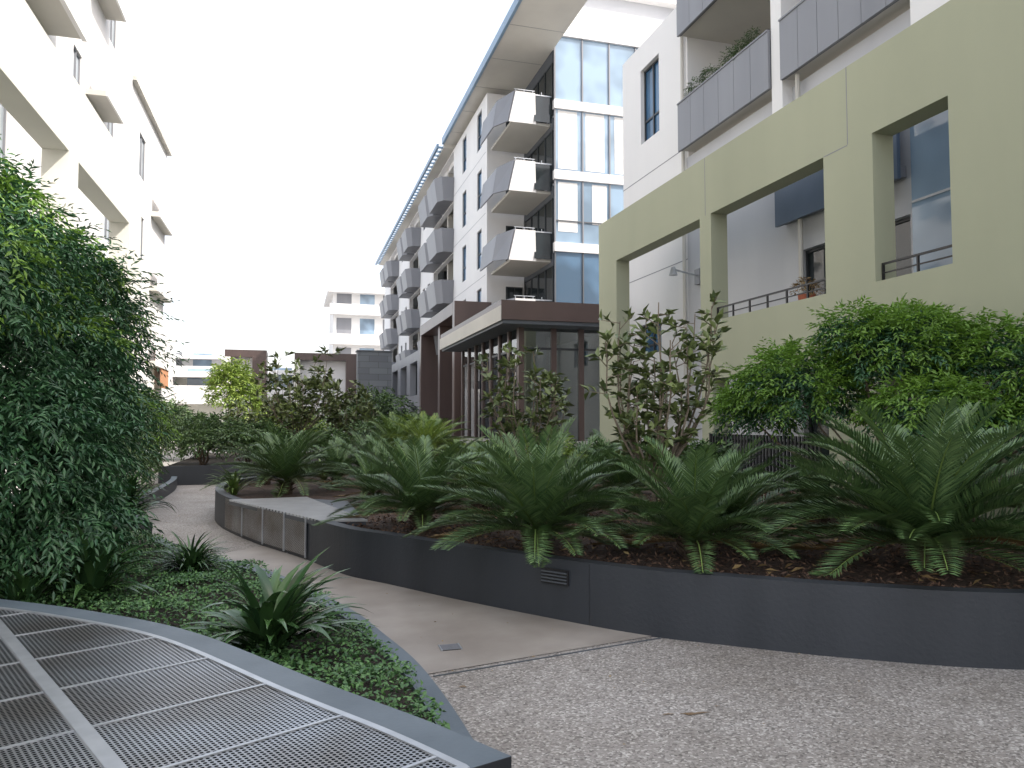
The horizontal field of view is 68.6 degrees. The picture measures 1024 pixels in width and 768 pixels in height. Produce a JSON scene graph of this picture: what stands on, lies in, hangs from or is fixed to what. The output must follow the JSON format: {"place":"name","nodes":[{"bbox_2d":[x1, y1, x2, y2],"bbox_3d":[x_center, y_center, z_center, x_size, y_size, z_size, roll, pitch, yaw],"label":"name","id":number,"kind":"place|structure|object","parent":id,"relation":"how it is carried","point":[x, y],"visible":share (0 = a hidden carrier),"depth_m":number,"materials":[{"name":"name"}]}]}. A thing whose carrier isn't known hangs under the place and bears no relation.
{"place":"outdoors","nodes":[
{"label":"outdoors","id":0,"kind":"place"},
{"bbox_2d":[0,0,133,498],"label":"apartment building","id":1,"kind":"structure","parent":0,"point":[92,41],"depth_m":20.68,"materials":[{"name":"white paint"}]},
{"bbox_2d":[0,0,126,315],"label":"windows","id":2,"kind":"structure","parent":1,"relation":"in","point":[109,103],"depth_m":21.30,"materials":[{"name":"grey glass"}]},
{"bbox_2d":[122,475,163,501],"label":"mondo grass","id":3,"kind":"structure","parent":0,"point":[146,492],"depth_m":13.62,"materials":[{"name":"green plant"}]},
{"bbox_2d":[130,75,176,452],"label":"apartment building","id":4,"kind":"structure","parent":0,"point":[150,151],"depth_m":30.41,"materials":[{"name":"white paint"}]},
{"bbox_2d":[138,135,172,388],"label":"windows","id":5,"kind":"structure","parent":4,"relation":"in","point":[165,209],"depth_m":31.09,"materials":[{"name":"white glass"}]},
{"bbox_2d":[11,444,354,505],"bbox_3d":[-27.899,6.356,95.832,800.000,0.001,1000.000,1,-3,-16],"label":"ground","id":6,"kind":"structure","parent":0,"point":[176,460],"depth_m":32.30,"materials":[{"name":"grey concrete"}]},
{"bbox_2d":[0,0,141,501],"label":"wall","id":7,"kind":"structure","parent":6,"relation":"on","point":[45,103],"depth_m":11.75,"materials":[{"name":"white paint"}]},
{"bbox_2d":[160,397,222,447],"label":"garden shrub","id":8,"kind":"object","parent":6,"relation":"on","point":[184,408],"visible":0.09,"depth_m":31.28,"materials":[{"name":"green plant"}]},
{"bbox_2d":[172,369,240,442],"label":"distant townhouse","id":9,"kind":"structure","parent":6,"relation":"on","point":[190,382],"depth_m":54.70,"materials":[{"name":"white paint"}]},
{"bbox_2d":[199,355,268,452],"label":"sunlit tree","id":10,"kind":"object","parent":6,"relation":"on","point":[230,373],"visible":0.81,"depth_m":29.55,"materials":[{"name":"green plant"}]},
{"bbox_2d":[223,349,267,421],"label":"maroon portal frame","id":11,"kind":"object","parent":6,"relation":"on","point":[256,357],"visible":0.17,"depth_m":47.49,"materials":[{"name":"paint"}]},
{"bbox_2d":[244,403,296,426],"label":"garden shrub","id":12,"kind":"object","parent":6,"relation":"on","point":[271,418],"visible":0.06,"depth_m":31.98,"materials":[{"name":"green plant"}]},
{"bbox_2d":[220,368,334,427],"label":"distant townhouse","id":13,"kind":"structure","parent":6,"relation":"on","point":[280,371],"depth_m":67.93,"materials":[{"name":"white paint"}]},
{"bbox_2d":[158,451,405,484],"bbox_3d":[-5.446,2.580,24.562,9.700,0.480,9.600,1,-3,-16],"label":"planter","id":14,"kind":"object","parent":6,"relation":"on","point":[190,471],"visible":0.11,"depth_m":18.95,"materials":[{"name":"paint"}]},
{"bbox_2d":[148,400,202,465],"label":"garden shrub","id":15,"kind":"object","parent":14,"relation":"on","point":[180,415],"visible":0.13,"depth_m":21.14,"materials":[{"name":"green plant"}]},
{"bbox_2d":[162,410,239,460],"bbox_3d":[-9.780,1.667,23.967,3.082,1.719,2.664,2,-4,-41],"label":"garden shrub","id":16,"kind":"object","parent":14,"relation":"on","point":[199,421],"visible":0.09,"depth_m":23.84,"materials":[{"name":"green plant"}]},
{"bbox_2d":[167,413,247,464],"bbox_3d":[-8.447,1.549,20.486,2.213,1.596,2.235,-1,-3,16],"label":"garden shrub","id":17,"kind":"object","parent":14,"relation":"on","point":[197,434],"visible":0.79,"depth_m":20.24,"materials":[{"name":"green plant"}]},
{"bbox_2d":[205,413,266,463],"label":"garden shrub","id":18,"kind":"object","parent":14,"relation":"on","point":[243,428],"visible":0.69,"depth_m":20.16,"materials":[{"name":"green plant"}]},
{"bbox_2d":[222,394,280,460],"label":"magnolia tree","id":19,"kind":"object","parent":14,"relation":"on","point":[252,417],"visible":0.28,"depth_m":22.43,"materials":[{"name":"green plant"}]},
{"bbox_2d":[240,419,314,457],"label":"garden shrub","id":20,"kind":"object","parent":14,"relation":"on","point":[285,431],"visible":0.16,"depth_m":20.50,"materials":[{"name":"green plant"}]},
{"bbox_2d":[249,344,351,441],"bbox_3d":[-6.209,0.585,21.914,3.171,3.463,2.434,0,-3,9],"label":"magnolia tree","id":21,"kind":"object","parent":14,"relation":"on","point":[301,412],"visible":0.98,"depth_m":21.67,"materials":[{"name":"green plant"}]},
{"bbox_2d":[275,412,334,455],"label":"garden shrub","id":22,"kind":"object","parent":14,"relation":"on","point":[320,421],"visible":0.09,"depth_m":25.66,"materials":[{"name":"green plant"}]},
{"bbox_2d":[305,423,356,458],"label":"garden shrub","id":23,"kind":"object","parent":14,"relation":"on","point":[326,437],"visible":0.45,"depth_m":20.96,"materials":[{"name":"green plant"}]},
{"bbox_2d":[321,380,380,455],"bbox_3d":[-5.204,1.157,24.097,1.967,2.536,1.772,1,-3,-16],"label":"shrub","id":24,"kind":"object","parent":14,"relation":"on","point":[339,418],"visible":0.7,"depth_m":23.78,"materials":[{"name":"green plant"}]},
{"bbox_2d":[338,383,422,447],"bbox_3d":[-4.674,1.258,25.850,3.036,2.705,3.043,1,-3,-16],"label":"garden shrub","id":25,"kind":"object","parent":14,"relation":"on","point":[381,405],"visible":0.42,"depth_m":25.31,"materials":[{"name":"green plant"}]},
{"bbox_2d":[342,411,440,446],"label":"garden shrub","id":26,"kind":"object","parent":14,"relation":"on","point":[361,432],"visible":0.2,"depth_m":19.92,"materials":[{"name":"green plant"}]},
{"bbox_2d":[376,408,434,431],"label":"garden shrub","id":27,"kind":"object","parent":14,"relation":"on","point":[412,414],"visible":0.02,"depth_m":29.56,"materials":[{"name":"green plant"}]},
{"bbox_2d":[471,436,504,451],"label":"garden shrub","id":28,"kind":"object","parent":14,"relation":"on","point":[488,442],"visible":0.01,"depth_m":20.80,"materials":[{"name":"green plant"}]},
{"bbox_2d":[294,353,355,444],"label":"maroon portal frame","id":29,"kind":"object","parent":6,"relation":"on","point":[343,366],"visible":0.3,"depth_m":49.06,"materials":[{"name":"paint"}]},
{"bbox_2d":[314,403,377,448],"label":"garden shrub","id":30,"kind":"object","parent":6,"relation":"on","point":[341,411],"visible":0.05,"depth_m":31.68,"materials":[{"name":"green plant"}]},
{"bbox_2d":[391,350,419,413],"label":"wall","id":31,"kind":"structure","parent":6,"relation":"on","point":[406,376],"depth_m":49.33,"materials":[{"name":"white paint"}]},
{"bbox_2d":[419,301,491,441],"bbox_3d":[-3.208,-0.032,39.731,1.780,7.200,10.000,1,-3,-16],"label":"bronze portal","id":32,"kind":"object","parent":6,"relation":"on","point":[440,385],"visible":0.43,"depth_m":39.36,"materials":[{"name":"brown metal"}]},
{"bbox_2d":[379,0,675,361],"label":"walls","id":33,"kind":"structure","parent":6,"relation":"on","point":[632,23],"depth_m":35.86,"materials":[{"name":"white paint"}]},
{"bbox_2d":[375,0,637,364],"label":"windows and balconies","id":34,"kind":"structure","parent":33,"relation":"attached to","point":[581,70],"depth_m":33.69,"materials":[{"name":"grey glass"}]},
{"bbox_2d":[558,110,622,232],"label":"curtains","id":35,"kind":"object","parent":33,"relation":"attached to","point":[567,154],"visible":0.9,"depth_m":33.34,"materials":[{"name":"fabric"}]},
{"bbox_2d":[215,473,1023,669],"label":"curved planter","id":36,"kind":"object","parent":6,"relation":"on","point":[879,603],"visible":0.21,"depth_m":5.71,"materials":[{"name":"paint"}]},
{"bbox_2d":[203,465,265,494],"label":"strap leaf plant","id":37,"kind":"object","parent":36,"relation":"on","point":[233,487],"visible":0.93,"depth_m":12.00,"materials":[{"name":"green plant"}]},
{"bbox_2d":[224,443,274,484],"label":"cycad palm","id":38,"kind":"object","parent":36,"relation":"on","point":[260,463],"visible":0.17,"depth_m":13.99,"materials":[{"name":"green plant"}]},
{"bbox_2d":[199,417,363,497],"bbox_3d":[-3.780,1.208,12.247,2.372,1.360,2.404,-1,-3,21],"label":"cycad palm","id":39,"kind":"object","parent":36,"relation":"on","point":[284,457],"visible":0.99,"depth_m":11.96,"materials":[{"name":"green plant"}]},
{"bbox_2d":[312,459,329,479],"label":"strap leaf plant","id":40,"kind":"object","parent":36,"relation":"on","point":[322,473],"visible":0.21,"depth_m":15.04,"materials":[{"name":"green plant"}]},
{"bbox_2d":[297,436,368,487],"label":"cycad palm","id":41,"kind":"object","parent":36,"relation":"on","point":[337,457],"visible":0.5,"depth_m":13.30,"materials":[{"name":"green plant"}]},
{"bbox_2d":[319,445,405,501],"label":"cycad palm","id":42,"kind":"object","parent":36,"relation":"on","point":[374,469],"visible":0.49,"depth_m":10.60,"materials":[{"name":"green plant"}]},
{"bbox_2d":[323,424,413,481],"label":"cycad palm","id":43,"kind":"object","parent":36,"relation":"on","point":[371,445],"visible":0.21,"depth_m":13.92,"materials":[{"name":"green plant"}]},
{"bbox_2d":[351,410,442,466],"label":"feather palm","id":44,"kind":"object","parent":36,"relation":"on","point":[399,429],"visible":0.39,"depth_m":16.60,"materials":[{"name":"green plant"}]},
{"bbox_2d":[361,438,460,488],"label":"cycad palm","id":45,"kind":"object","parent":36,"relation":"on","point":[439,447],"visible":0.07,"depth_m":11.93,"materials":[{"name":"green plant"}]},
{"bbox_2d":[311,429,516,530],"bbox_3d":[-1.009,1.087,8.205,2.297,1.203,2.031,1,-3,-16],"label":"cycad palm","id":46,"kind":"object","parent":36,"relation":"on","point":[420,504],"visible":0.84,"depth_m":7.99,"materials":[{"name":"green plant"}]},
{"bbox_2d":[382,411,466,455],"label":"feather palm","id":47,"kind":"object","parent":36,"relation":"on","point":[426,431],"visible":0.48,"depth_m":15.92,"materials":[{"name":"green plant"}]},
{"bbox_2d":[407,413,483,460],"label":"feather palm","id":48,"kind":"object","parent":36,"relation":"on","point":[438,419],"visible":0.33,"depth_m":17.35,"materials":[{"name":"green plant"}]},
{"bbox_2d":[434,434,483,475],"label":"cycad palm","id":49,"kind":"object","parent":36,"relation":"on","point":[472,444],"visible":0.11,"depth_m":14.40,"materials":[{"name":"green plant"}]},
{"bbox_2d":[440,439,488,451],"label":"garden shrub","id":50,"kind":"object","parent":36,"relation":"on","point":[464,444],"depth_m":19.24,"materials":[{"name":"green plant"}]},
{"bbox_2d":[429,431,508,483],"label":"cycad palm","id":51,"kind":"object","parent":36,"relation":"on","point":[471,447],"visible":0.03,"depth_m":12.05,"materials":[{"name":"green plant"}]},
{"bbox_2d":[430,442,527,510],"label":"cycad palm","id":52,"kind":"object","parent":36,"relation":"on","point":[466,469],"visible":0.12,"depth_m":9.86,"materials":[{"name":"green plant"}]},
{"bbox_2d":[473,340,574,462],"bbox_3d":[0.201,0.572,11.088,1.428,2.416,1.549,0,-3,6],"label":"magnolia tree","id":53,"kind":"object","parent":36,"relation":"on","point":[547,417],"visible":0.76,"depth_m":10.85,"materials":[{"name":"green plant"}]},
{"bbox_2d":[402,416,670,567],"bbox_3d":[0.229,0.953,6.867,2.250,1.336,2.324,-2,-3,30],"label":"cycad palm","id":54,"kind":"object","parent":36,"relation":"on","point":[538,504],"visible":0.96,"depth_m":6.56,"materials":[{"name":"green plant"}]},
{"bbox_2d":[541,567,568,585],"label":"recessed wall light","id":55,"kind":"structure","parent":36,"relation":"attached to","point":[554,576],"depth_m":6.04,"materials":[{"name":"black metal"}]},
{"bbox_2d":[525,431,592,479],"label":"garden shrub","id":56,"kind":"object","parent":36,"relation":"on","point":[568,451],"visible":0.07,"depth_m":13.37,"materials":[{"name":"green plant"}]},
{"bbox_2d":[567,440,610,480],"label":"garden shrub","id":57,"kind":"object","parent":36,"relation":"on","point":[597,448],"visible":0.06,"depth_m":14.58,"materials":[{"name":"green plant"}]},
{"bbox_2d":[552,456,646,515],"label":"cycad palm","id":58,"kind":"object","parent":36,"relation":"on","point":[587,486],"visible":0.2,"depth_m":8.96,"materials":[{"name":"green plant"}]},
{"bbox_2d":[573,434,649,469],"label":"garden shrub","id":59,"kind":"object","parent":36,"relation":"on","point":[598,444],"visible":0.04,"depth_m":16.83,"materials":[{"name":"green plant"}]},
{"bbox_2d":[562,424,678,499],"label":"cycad palm","id":60,"kind":"object","parent":36,"relation":"on","point":[627,478],"visible":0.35,"depth_m":10.53,"materials":[{"name":"green plant"}]},
{"bbox_2d":[580,289,731,536],"bbox_3d":[1.542,0.322,7.713,1.492,2.581,1.530,-2,-4,40],"label":"magnolia tree","id":61,"kind":"object","parent":36,"relation":"on","point":[660,389],"visible":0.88,"depth_m":7.60,"materials":[{"name":"green plant"}]},
{"bbox_2d":[554,435,829,573],"bbox_3d":[1.611,1.019,6.485,2.041,1.167,2.230,-2,-3,35],"label":"cycad palm","id":62,"kind":"object","parent":36,"relation":"on","point":[693,512],"visible":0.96,"depth_m":6.14,"materials":[{"name":"green plant"}]},
{"bbox_2d":[674,435,748,479],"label":"garden shrub","id":63,"kind":"object","parent":36,"relation":"on","point":[720,451],"visible":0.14,"depth_m":13.49,"materials":[{"name":"green plant"}]},
{"bbox_2d":[650,443,781,507],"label":"cycad palm","id":64,"kind":"object","parent":36,"relation":"on","point":[747,459],"visible":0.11,"depth_m":10.01,"materials":[{"name":"green plant"}]},
{"bbox_2d":[637,449,833,544],"bbox_3d":[2.136,1.135,7.362,1.842,1.023,1.789,1,-3,-16],"label":"cycad palm","id":65,"kind":"object","parent":36,"relation":"on","point":[740,503],"visible":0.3,"depth_m":7.13,"materials":[{"name":"green plant"}]},
{"bbox_2d":[709,434,821,490],"bbox_3d":[4.482,1.403,13.642,0.050,0.950,3.400,1,-3,-16],"label":"slat fence","id":66,"kind":"object","parent":36,"relation":"on","point":[761,457],"visible":0.33,"depth_m":13.35,"materials":[{"name":"black metal"}]},
{"bbox_2d":[753,453,871,524],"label":"cycad palm","id":67,"kind":"object","parent":36,"relation":"on","point":[803,472],"visible":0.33,"depth_m":8.60,"materials":[{"name":"green plant"}]},
{"bbox_2d":[690,293,1023,491],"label":"bush","id":68,"kind":"object","parent":36,"relation":"on","point":[947,353],"visible":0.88,"depth_m":8.36,"materials":[{"name":"green plant"}]},
{"bbox_2d":[756,395,1023,577],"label":"cycad palm","id":69,"kind":"object","parent":36,"relation":"on","point":[918,499],"visible":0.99,"depth_m":5.59,"materials":[{"name":"green plant"}]},
{"bbox_2d":[987,433,1023,529],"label":"cycad palm","id":70,"kind":"object","parent":36,"relation":"on","point":[1019,505],"visible":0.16,"depth_m":7.03,"materials":[{"name":"green plant"}]},
{"bbox_2d":[599,0,1023,519],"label":"wall","id":71,"kind":"structure","parent":6,"relation":"on","point":[961,62],"depth_m":11.22,"materials":[{"name":"green paint"}]},
{"bbox_2d":[789,277,825,299],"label":"potted plant","id":72,"kind":"object","parent":71,"relation":"on","point":[803,296],"visible":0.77,"depth_m":13.34,"materials":[{"name":"plant"}]},
{"bbox_2d":[717,244,951,316],"bbox_3d":[5.023,-1.567,12.607,0.030,0.280,5.810,1,-3,-16],"label":"railing","id":73,"kind":"object","parent":71,"relation":"on","point":[918,263],"visible":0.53,"depth_m":12.57,"materials":[{"name":"black metal"}]},
{"bbox_2d":[176,353,224,370],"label":"distant white building","id":74,"kind":"structure","parent":0,"point":[200,361],"depth_m":81.31,"materials":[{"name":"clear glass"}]},
{"bbox_2d":[133,0,513,369],"label":"sky","id":75,"kind":"structure","parent":0,"point":[299,134],"materials":[{"name":"white"}]},
{"bbox_2d":[324,288,384,353],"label":"distant apartment building","id":76,"kind":"structure","parent":0,"point":[356,321],"depth_m":98.28,"materials":[{"name":"white paint"}]},
{"bbox_2d":[355,350,392,450],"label":"wall","id":77,"kind":"structure","parent":0,"point":[374,368],"depth_m":36.67,"materials":[{"name":"stone"}]},
{"bbox_2d":[440,300,599,450],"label":"glass entry pavilion","id":78,"kind":"structure","parent":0,"point":[563,337],"depth_m":26.31,"materials":[{"name":"brown metal"}]},
{"bbox_2d":[139,484,1023,767],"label":"courtyard path","id":79,"kind":"structure","parent":0,"point":[605,706],"depth_m":4.21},
{"bbox_2d":[0,476,472,738],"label":"garden bed","id":80,"kind":"object","parent":79,"relation":"on","point":[450,715],"visible":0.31,"depth_m":5.24,"materials":[{"name":"green plant"}]},
{"bbox_2d":[0,561,96,603],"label":"clivia plant","id":81,"kind":"object","parent":80,"relation":"on","point":[20,590],"visible":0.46,"depth_m":5.76,"materials":[{"name":"green plant"}]},
{"bbox_2d":[4,521,163,604],"bbox_3d":[-3.542,1.471,6.292,1.226,0.726,1.381,1,-3,-16],"label":"clivia plant","id":82,"kind":"object","parent":80,"relation":"on","point":[90,578],"visible":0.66,"depth_m":6.21,"materials":[{"name":"green plant"}]},
{"bbox_2d":[0,134,189,601],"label":"tall left bush","id":83,"kind":"object","parent":80,"relation":"on","point":[55,295],"visible":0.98,"depth_m":6.66,"materials":[{"name":"green plant"}]},
{"bbox_2d":[84,469,177,525],"bbox_3d":[-4.276,1.220,8.168,1.174,0.590,1.177,1,-3,-16],"label":"clivia plant","id":84,"kind":"object","parent":80,"relation":"on","point":[133,482],"visible":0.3,"depth_m":8.04,"materials":[{"name":"green plant"}]},
{"bbox_2d":[92,382,181,491],"bbox_3d":[-7.444,1.112,14.068,2.117,2.421,4.108,1,-3,-16],"label":"shrub","id":85,"kind":"object","parent":80,"relation":"on","point":[161,438],"visible":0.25,"depth_m":14.19,"materials":[{"name":"green plant"}]},
{"bbox_2d":[111,478,163,515],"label":"clivia plant","id":86,"kind":"object","parent":80,"relation":"on","point":[145,495],"visible":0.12,"depth_m":12.06,"materials":[{"name":"green plant"}]},
{"bbox_2d":[137,530,236,587],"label":"mondo grass","id":87,"kind":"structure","parent":80,"relation":"on","point":[193,558],"depth_m":7.27,"materials":[{"name":"green plant"}]},
{"bbox_2d":[0,528,450,729],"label":"groundcover plants","id":88,"kind":"object","parent":80,"relation":"on","point":[306,663],"visible":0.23,"depth_m":5.47,"materials":[{"name":"green plant"}]},
{"bbox_2d":[179,547,377,668],"bbox_3d":[-1.504,1.418,4.835,1.165,0.687,1.307,-1,-3,24],"label":"clivia plant","id":89,"kind":"object","parent":80,"relation":"on","point":[273,615],"visible":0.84,"depth_m":4.80,"materials":[{"name":"green plant"}]},
{"bbox_2d":[0,599,510,767],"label":"metal grate","id":90,"kind":"object","parent":79,"relation":"on","point":[80,688],"visible":1,"depth_m":2.89,"materials":[{"name":"metal"}]},
{"bbox_2d":[212,546,648,673],"bbox_3d":[-1.676,1.938,6.949,5.826,0.001,1.763,-3,-4,44],"label":"concrete path strip","id":91,"kind":"object","parent":79,"relation":"on","point":[480,634],"visible":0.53,"depth_m":5.86,"materials":[{"name":"beige concrete"}]},
{"bbox_2d":[225,497,367,557],"bbox_3d":[-2.640,1.832,9.954,1.308,0.467,3.655,2,-4,-39],"label":"bench","id":92,"kind":"object","parent":91,"relation":"on","point":[252,519],"visible":0.93,"depth_m":9.54,"materials":[{"name":"grey concrete"}]},
{"bbox_2d":[438,643,461,650],"bbox_3d":[-0.436,1.860,5.286,0.150,0.026,0.130,1,-3,-16],"label":"floor drain","id":93,"kind":"object","parent":91,"relation":"on","point":[448,647],"visible":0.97,"depth_m":5.27,"materials":[{"name":"grey metal"}]},
{"bbox_2d":[433,637,660,676],"bbox_3d":[0.303,1.850,5.109,1.798,0.012,0.008,1,-3,-28],"label":"expansion joint","id":94,"kind":"object","parent":79,"relation":"on","point":[544,657],"visible":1,"depth_m":5.06,"materials":[{"name":"grey metal"}]},
{"bbox_2d":[459,685,718,714],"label":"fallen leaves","id":95,"kind":"object","parent":79,"relation":"on","point":[690,713],"visible":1,"depth_m":4.09,"materials":[{"name":"brown plant"}]},
{"bbox_2d":[613,478,660,493],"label":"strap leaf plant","id":96,"kind":"object","parent":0,"point":[641,486],"visible":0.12,"depth_m":12.23,"materials":[{"name":"green plant"}]},
{"bbox_2d":[622,0,952,488],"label":"apartment building","id":97,"kind":"structure","parent":0,"point":[793,50],"depth_m":17.28,"materials":[{"name":"white paint"}]},
{"bbox_2d":[669,267,699,284],"bbox_3d":[4.448,-2.798,19.282,1.064,0.400,0.266,2,-3,-30],"label":"wall lamp","id":98,"kind":"object","parent":97,"relation":"attached to","point":[673,272],"visible":0.83,"depth_m":19.37,"materials":[{"name":"metal"}]},
{"bbox_2d":[683,26,760,101],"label":"plants","id":99,"kind":"object","parent":97,"relation":"on","point":[731,54],"visible":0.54,"depth_m":18.12,"materials":[{"name":"green plant"}]},
{"bbox_2d":[623,0,952,456],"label":"windows and balustrades","id":100,"kind":"structure","parent":97,"relation":"in","point":[810,28],"depth_m":15.18,"materials":[{"name":"grey glass"}]}
]}

